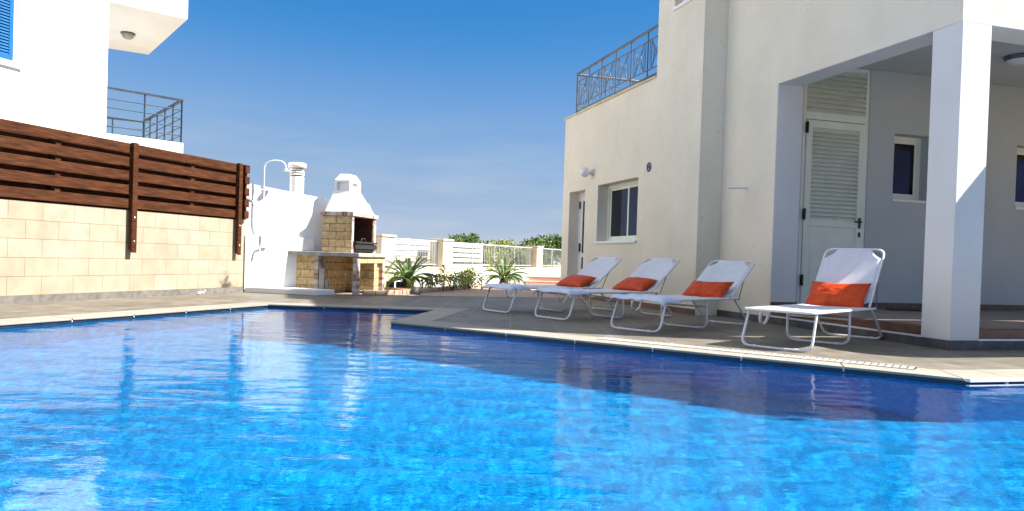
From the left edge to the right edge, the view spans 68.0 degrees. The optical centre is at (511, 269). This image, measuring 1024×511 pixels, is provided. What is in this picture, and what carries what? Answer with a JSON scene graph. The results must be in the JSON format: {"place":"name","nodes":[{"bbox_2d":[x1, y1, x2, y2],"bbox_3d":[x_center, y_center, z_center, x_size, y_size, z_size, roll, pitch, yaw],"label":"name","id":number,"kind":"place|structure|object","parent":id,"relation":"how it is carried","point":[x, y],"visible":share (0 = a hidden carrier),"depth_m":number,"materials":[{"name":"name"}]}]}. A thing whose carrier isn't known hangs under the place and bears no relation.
{"place":"outdoors","nodes":[
{"label":"outdoors","id":0,"kind":"place"},
{"bbox_2d":[0,199,243,303],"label":"garden wall","id":1,"kind":"structure","parent":0,"point":[49,252],"depth_m":9.33,"materials":[{"name":"stone"}]},
{"bbox_2d":[0,118,249,254],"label":"timber screen","id":2,"kind":"object","parent":1,"relation":"on","point":[44,164],"visible":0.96,"depth_m":9.43,"materials":[{"name":"brown wood"}]},
{"bbox_2d":[359,283,513,290],"bbox_3d":[-0.944,0.342,16.519,1.726,0.001,8.452,2,1,26],"label":"gravel bed","id":3,"kind":"object","parent":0,"point":[438,286],"visible":0.06,"depth_m":15.57,"materials":[{"name":"beige gravel"}]},
{"bbox_2d":[386,281,402,287],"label":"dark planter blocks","id":4,"kind":"structure","parent":3,"relation":"on","point":[399,284],"depth_m":13.43,"materials":[{"name":"black stone"}]},
{"bbox_2d":[384,287,410,289],"bbox_3d":[-1.992,0.341,13.288,0.560,0.055,0.180,2,1,5],"label":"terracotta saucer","id":5,"kind":"object","parent":3,"relation":"on","point":[387,288],"visible":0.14,"depth_m":13.21,"materials":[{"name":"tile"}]},
{"bbox_2d":[385,255,436,287],"bbox_3d":[-1.879,0.080,13.546,1.111,0.729,1.077,2,1,27],"label":"cycad palm","id":6,"kind":"object","parent":3,"relation":"on","point":[407,274],"visible":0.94,"depth_m":13.44,"materials":[{"name":"green plant"}]},
{"bbox_2d":[419,273,446,287],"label":"shrub","id":7,"kind":"object","parent":3,"relation":"on","point":[437,280],"visible":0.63,"depth_m":14.01,"materials":[{"name":"green plant"}]},
{"bbox_2d":[440,270,465,290],"bbox_3d":[-1.124,0.193,14.403,0.533,0.410,0.535,2,1,0],"label":"shrub","id":8,"kind":"object","parent":3,"relation":"on","point":[450,280],"visible":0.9,"depth_m":14.38,"materials":[{"name":"green plant"}]},
{"bbox_2d":[455,267,482,283],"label":"shrub","id":9,"kind":"object","parent":3,"relation":"on","point":[473,271],"visible":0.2,"depth_m":16.19,"materials":[{"name":"green plant"}]},
{"bbox_2d":[455,268,484,288],"bbox_3d":[-0.839,0.181,15.339,0.470,0.440,0.808,3,1,41],"label":"shrub","id":10,"kind":"object","parent":3,"relation":"on","point":[468,279],"visible":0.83,"depth_m":15.27,"materials":[{"name":"green plant"}]},
{"bbox_2d":[478,256,528,284],"bbox_3d":[-0.205,0.056,16.910,1.127,0.765,1.033,2,1,31],"label":"cycad palm","id":11,"kind":"object","parent":3,"relation":"on","point":[509,276],"visible":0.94,"depth_m":16.82,"materials":[{"name":"green plant"}]},
{"bbox_2d":[438,265,457,290],"bbox_3d":[-1.264,0.146,13.972,0.557,0.492,0.417,2,1,0],"label":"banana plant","id":12,"kind":"object","parent":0,"point":[443,279],"visible":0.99,"depth_m":13.95,"materials":[{"name":"green plant"}]},
{"bbox_2d":[347,288,588,298],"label":"paving","id":13,"kind":"structure","parent":0,"point":[479,292],"depth_m":13.70,"materials":[{"name":"grey stone"}]},
{"bbox_2d":[410,286,419,294],"bbox_3d":[-1.609,0.346,12.628,0.175,0.150,0.177,2,1,0],"label":"dark rock","id":14,"kind":"object","parent":13,"relation":"on","point":[415,290],"visible":0.84,"depth_m":12.57,"materials":[{"name":"stone"}]},
{"bbox_2d":[362,283,523,294],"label":"stone kerb","id":15,"kind":"structure","parent":13,"relation":"on","point":[394,292],"depth_m":12.69,"materials":[{"name":"beige stone"}]},
{"bbox_2d":[514,267,560,284],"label":"garden steps","id":16,"kind":"structure","parent":13,"relation":"on","point":[543,276],"depth_m":18.83,"materials":[{"name":"white paint"}]},
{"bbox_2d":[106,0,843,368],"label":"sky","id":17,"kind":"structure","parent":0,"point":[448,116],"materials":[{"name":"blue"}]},
{"bbox_2d":[395,255,560,266],"bbox_3d":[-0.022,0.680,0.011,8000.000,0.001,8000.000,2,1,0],"label":"ground","id":18,"kind":"structure","parent":0,"point":[428,261],"depth_m":179.80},
{"bbox_2d":[0,0,187,152],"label":"neighbour house","id":19,"kind":"structure","parent":18,"relation":"on","point":[53,62],"depth_m":13.96,"materials":[{"name":"white paint"}]},
{"bbox_2d":[0,0,22,69],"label":"window","id":20,"kind":"structure","parent":19,"relation":"in","point":[8,12],"depth_m":12.75,"materials":[{"name":"blue paint"}]},
{"bbox_2d":[288,162,306,193],"bbox_3d":[-4.274,-0.887,14.990,0.356,2.450,0.356,2,1,0],"label":"chimney flue","id":21,"kind":"object","parent":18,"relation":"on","point":[296,178],"visible":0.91,"depth_m":14.86,"materials":[{"name":"white paint"}]},
{"bbox_2d":[395,238,482,266],"bbox_3d":[-1.818,-0.169,17.003,0.060,1.010,5.200,2,1,24],"label":"slatted fence","id":22,"kind":"object","parent":18,"relation":"on","point":[425,253],"visible":0.43,"depth_m":16.83,"materials":[{"name":"white paint"}]},
{"bbox_2d":[445,233,473,262],"bbox_3d":[-1.417,-0.318,20.050,0.916,1.326,1.013,2,1,0],"label":"boundary shrub","id":23,"kind":"object","parent":18,"relation":"on","point":[457,239],"visible":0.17,"depth_m":19.93,"materials":[{"name":"green plant"}]},
{"bbox_2d":[454,233,479,243],"bbox_3d":[-2.181,-0.796,33.519,1.514,1.770,1.210,1,1,-44],"label":"olive tree","id":24,"kind":"object","parent":18,"relation":"on","point":[472,236],"visible":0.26,"depth_m":33.46,"materials":[{"name":"green plant"}]},
{"bbox_2d":[375,234,560,286],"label":"wall","id":25,"kind":"structure","parent":18,"relation":"on","point":[441,252],"depth_m":16.43,"materials":[{"name":"white paint"}]},
{"bbox_2d":[465,238,494,262],"bbox_3d":[-1.171,-0.579,30.951,2.276,1.487,1.750,2,1,0],"label":"hedge tree","id":26,"kind":"object","parent":18,"relation":"on","point":[479,243],"visible":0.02,"depth_m":31.06,"materials":[{"name":"green plant"}]},
{"bbox_2d":[473,245,512,266],"bbox_3d":[-0.583,-0.139,20.375,1.379,1.143,0.933,1,1,-40],"label":"boundary shrub","id":27,"kind":"object","parent":18,"relation":"on","point":[491,256],"visible":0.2,"depth_m":20.21,"materials":[{"name":"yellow plant"}]},
{"bbox_2d":[478,241,509,264],"bbox_3d":[-0.487,-0.219,21.202,0.923,1.261,1.255,1,1,-29],"label":"boundary shrub","id":28,"kind":"object","parent":18,"relation":"on","point":[497,248],"visible":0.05,"depth_m":21.11,"materials":[{"name":"green plant"}]},
{"bbox_2d":[486,238,521,256],"bbox_3d":[-0.347,-0.567,29.973,1.850,1.548,2.111,2,1,0],"label":"hedge tree","id":29,"kind":"object","parent":18,"relation":"on","point":[505,243],"visible":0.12,"depth_m":29.87,"materials":[{"name":"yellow plant"}]},
{"bbox_2d":[0,292,1023,369],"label":"pool deck","id":30,"kind":"structure","parent":18,"relation":"on","point":[582,320],"depth_m":7.82,"materials":[{"name":"tile"}]},
{"bbox_2d":[243,184,329,291],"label":"white wall","id":31,"kind":"structure","parent":30,"relation":"on","point":[293,221],"depth_m":12.01,"materials":[{"name":"paint"}]},
{"bbox_2d":[251,160,289,252],"bbox_3d":[-3.762,-0.992,11.818,0.563,1.455,0.111,2,1,-10],"label":"garden shower","id":32,"kind":"object","parent":31,"relation":"attached to","point":[263,189],"visible":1,"depth_m":11.79,"materials":[{"name":"white metal"}]},
{"bbox_2d":[245,287,334,295],"bbox_3d":[-3.441,0.323,11.764,1.311,0.085,0.418,2,1,15],"label":"shower tray","id":33,"kind":"object","parent":30,"relation":"on","point":[296,291],"visible":1,"depth_m":11.59,"materials":[{"name":"white paint"}]},
{"bbox_2d":[288,174,386,294],"bbox_3d":[-2.896,-0.597,12.552,1.320,1.935,1.240,2,1,12],"label":"barbecue","id":34,"kind":"object","parent":30,"relation":"on","point":[349,218],"visible":0.91,"depth_m":12.20,"materials":[{"name":"stone"}]},
{"bbox_2d":[0,302,1023,380],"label":"coping","id":35,"kind":"object","parent":30,"relation":"on","point":[429,317],"visible":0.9,"depth_m":6.52,"materials":[{"name":"stone"}]},
{"bbox_2d":[597,337,917,369],"bbox_3d":[1.737,0.620,5.765,2.369,0.006,0.157,2,1,34],"label":"overflow grating","id":36,"kind":"object","parent":35,"relation":"on","point":[775,354],"visible":1,"depth_m":5.64,"materials":[{"name":"plastic"}]},
{"bbox_2d":[966,377,1023,385],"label":"edge rail","id":37,"kind":"object","parent":35,"relation":"attached to","point":[1009,379],"visible":1,"depth_m":4.73,"materials":[{"name":"white metal"}]},
{"bbox_2d":[481,256,621,312],"bbox_3d":[0.552,0.167,9.742,1.873,0.727,0.640,1,1,-36],"label":"sun lounger","id":38,"kind":"object","parent":30,"relation":"on","point":[600,268],"visible":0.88,"depth_m":9.90,"materials":[{"name":"mesh fabric"},{"name":"white metal"},{"name":"orange cloth"}]},
{"bbox_2d":[556,275,595,286],"bbox_3d":[0.837,0.149,9.948,0.310,0.159,0.500,-25,16,-33],"label":"cushion","id":39,"kind":"object","parent":38,"relation":"on","point":[576,280],"visible":0.91,"depth_m":9.83,"materials":[{"name":"orange fabric"}]},
{"bbox_2d":[533,258,678,320],"bbox_3d":[1.158,0.199,8.953,1.884,0.727,0.640,1,1,-38],"label":"sun lounger","id":40,"kind":"object","parent":30,"relation":"on","point":[659,269],"visible":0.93,"depth_m":9.11,"materials":[{"name":"mesh fabric"},{"name":"white metal"},{"name":"orange cloth"}]},
{"bbox_2d":[612,277,657,290],"bbox_3d":[1.487,0.177,9.210,0.310,0.159,0.500,-28,19,-34],"label":"cushion","id":41,"kind":"object","parent":40,"relation":"on","point":[634,283],"visible":0.88,"depth_m":9.10,"materials":[{"name":"orange fabric"}]},
{"bbox_2d":[607,260,754,332],"bbox_3d":[1.829,0.241,7.909,1.886,0.718,0.640,1,1,-45],"label":"sun lounger","id":42,"kind":"object","parent":30,"relation":"on","point":[737,273],"visible":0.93,"depth_m":8.10,"materials":[{"name":"mesh fabric"},{"name":"white metal"},{"name":"orange cloth"}]},
{"bbox_2d":[682,280,733,297],"bbox_3d":[2.107,0.208,8.185,0.500,0.162,0.330,3,35,45],"label":"cushion","id":43,"kind":"object","parent":42,"relation":"on","point":[708,289],"visible":0.81,"depth_m":8.09,"materials":[{"name":"orange fabric"}]},
{"bbox_2d":[560,0,1023,349],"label":"villa","id":44,"kind":"object","parent":30,"relation":"on","point":[784,146],"visible":0.96,"depth_m":9.45,"materials":[{"name":"paint"}]},
{"bbox_2d":[577,192,584,272],"bbox_3d":[1.365,-0.476,13.945,0.080,1.925,0.770,2,1,-17],"label":"glazed door","id":45,"kind":"structure","parent":44,"relation":"in","point":[581,195],"depth_m":14.18,"materials":[{"name":"white metal"}]},
{"bbox_2d":[594,180,637,243],"bbox_3d":[1.781,-0.926,12.245,0.280,0.993,1.586,2,1,-17],"label":"window","id":46,"kind":"structure","parent":44,"relation":"in","point":[623,197],"depth_m":12.47,"materials":[{"name":"paint"}]},
{"bbox_2d":[672,0,691,10],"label":"window","id":47,"kind":"structure","parent":44,"relation":"in","point":[684,2],"depth_m":10.30,"materials":[{"name":"paint"}]},
{"bbox_2d":[797,68,870,303],"bbox_3d":[3.963,-1.023,9.340,0.965,2.970,0.145,2,1,-17],"label":"door","id":48,"kind":"structure","parent":44,"relation":"in","point":[836,108],"depth_m":9.34,"materials":[{"name":"paint"}]},
{"bbox_2d":[891,136,925,203],"bbox_3d":[5.059,-1.288,9.740,0.594,0.858,0.230,2,1,-17],"label":"window","id":49,"kind":"structure","parent":44,"relation":"in","point":[907,150],"depth_m":9.82,"materials":[{"name":"paint"}]},
{"bbox_2d":[1014,148,1023,209],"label":"window","id":50,"kind":"structure","parent":44,"relation":"in","point":[1019,193],"depth_m":10.37,"materials":[{"name":"paint"}]},
{"bbox_2d":[741,248,884,351],"bbox_3d":[2.695,0.214,6.668,0.620,0.866,1.792,3,1,43],"label":"sun lounger","id":51,"kind":"object","parent":30,"relation":"on","point":[851,265],"visible":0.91,"depth_m":7.01,"materials":[{"name":"white metal"}]},
{"bbox_2d":[805,281,871,307],"bbox_3d":[3.000,0.235,7.012,0.550,0.330,0.159,3,-39,43],"label":"cushion","id":52,"kind":"object","parent":51,"relation":"on","point":[836,294],"visible":0.9,"depth_m":6.93,"materials":[{"name":"orange fabric"}]},
{"bbox_2d":[509,247,543,266],"bbox_3d":[0.448,-0.168,22.625,1.381,1.073,0.904,3,1,45],"label":"boundary shrub","id":53,"kind":"object","parent":18,"relation":"on","point":[520,257],"visible":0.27,"depth_m":22.66,"materials":[{"name":"green plant"}]},
{"bbox_2d":[509,238,556,258],"bbox_3d":[0.689,-0.530,29.521,2.551,1.554,1.822,2,1,-15],"label":"hedge tree","id":54,"kind":"object","parent":18,"relation":"on","point":[537,241],"visible":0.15,"depth_m":29.35,"materials":[{"name":"green plant"}]},
{"bbox_2d":[518,244,553,266],"bbox_3d":[0.633,-0.226,23.774,1.430,1.225,1.748,2,1,0],"label":"boundary shrub","id":55,"kind":"object","parent":18,"relation":"on","point":[545,262],"visible":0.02,"depth_m":23.70,"materials":[{"name":"green plant"}]},
{"bbox_2d":[519,233,561,266],"bbox_3d":[1.562,-0.609,29.823,2.723,1.755,1.780,2,1,0],"label":"carob tree","id":56,"kind":"object","parent":18,"relation":"on","point":[557,241],"visible":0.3,"depth_m":29.77,"materials":[{"name":"green plant"}]},
{"bbox_2d":[0,308,1023,510],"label":"pool water","id":57,"kind":"structure","parent":0,"point":[274,409],"depth_m":3.15,"materials":[{"name":"blue liquid"}]},
{"bbox_2d":[885,308,921,310],"bbox_3d":[4.792,0.478,9.243,0.420,0.029,0.220,2,1,-7],"label":"dark cloth","id":58,"kind":"object","parent":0,"point":[899,309],"visible":0.95,"depth_m":9.19,"materials":[{"name":"black fabric"}]},
{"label":"pool shell","id":59,"kind":"structure","parent":0,"visible":0},
{"bbox_2d":[0,305,1023,384],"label":"waterline tiles","id":60,"kind":"object","parent":59,"relation":"attached to","point":[618,347],"visible":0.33,"depth_m":6.21,"materials":[{"name":"blue tile"}]}
]}

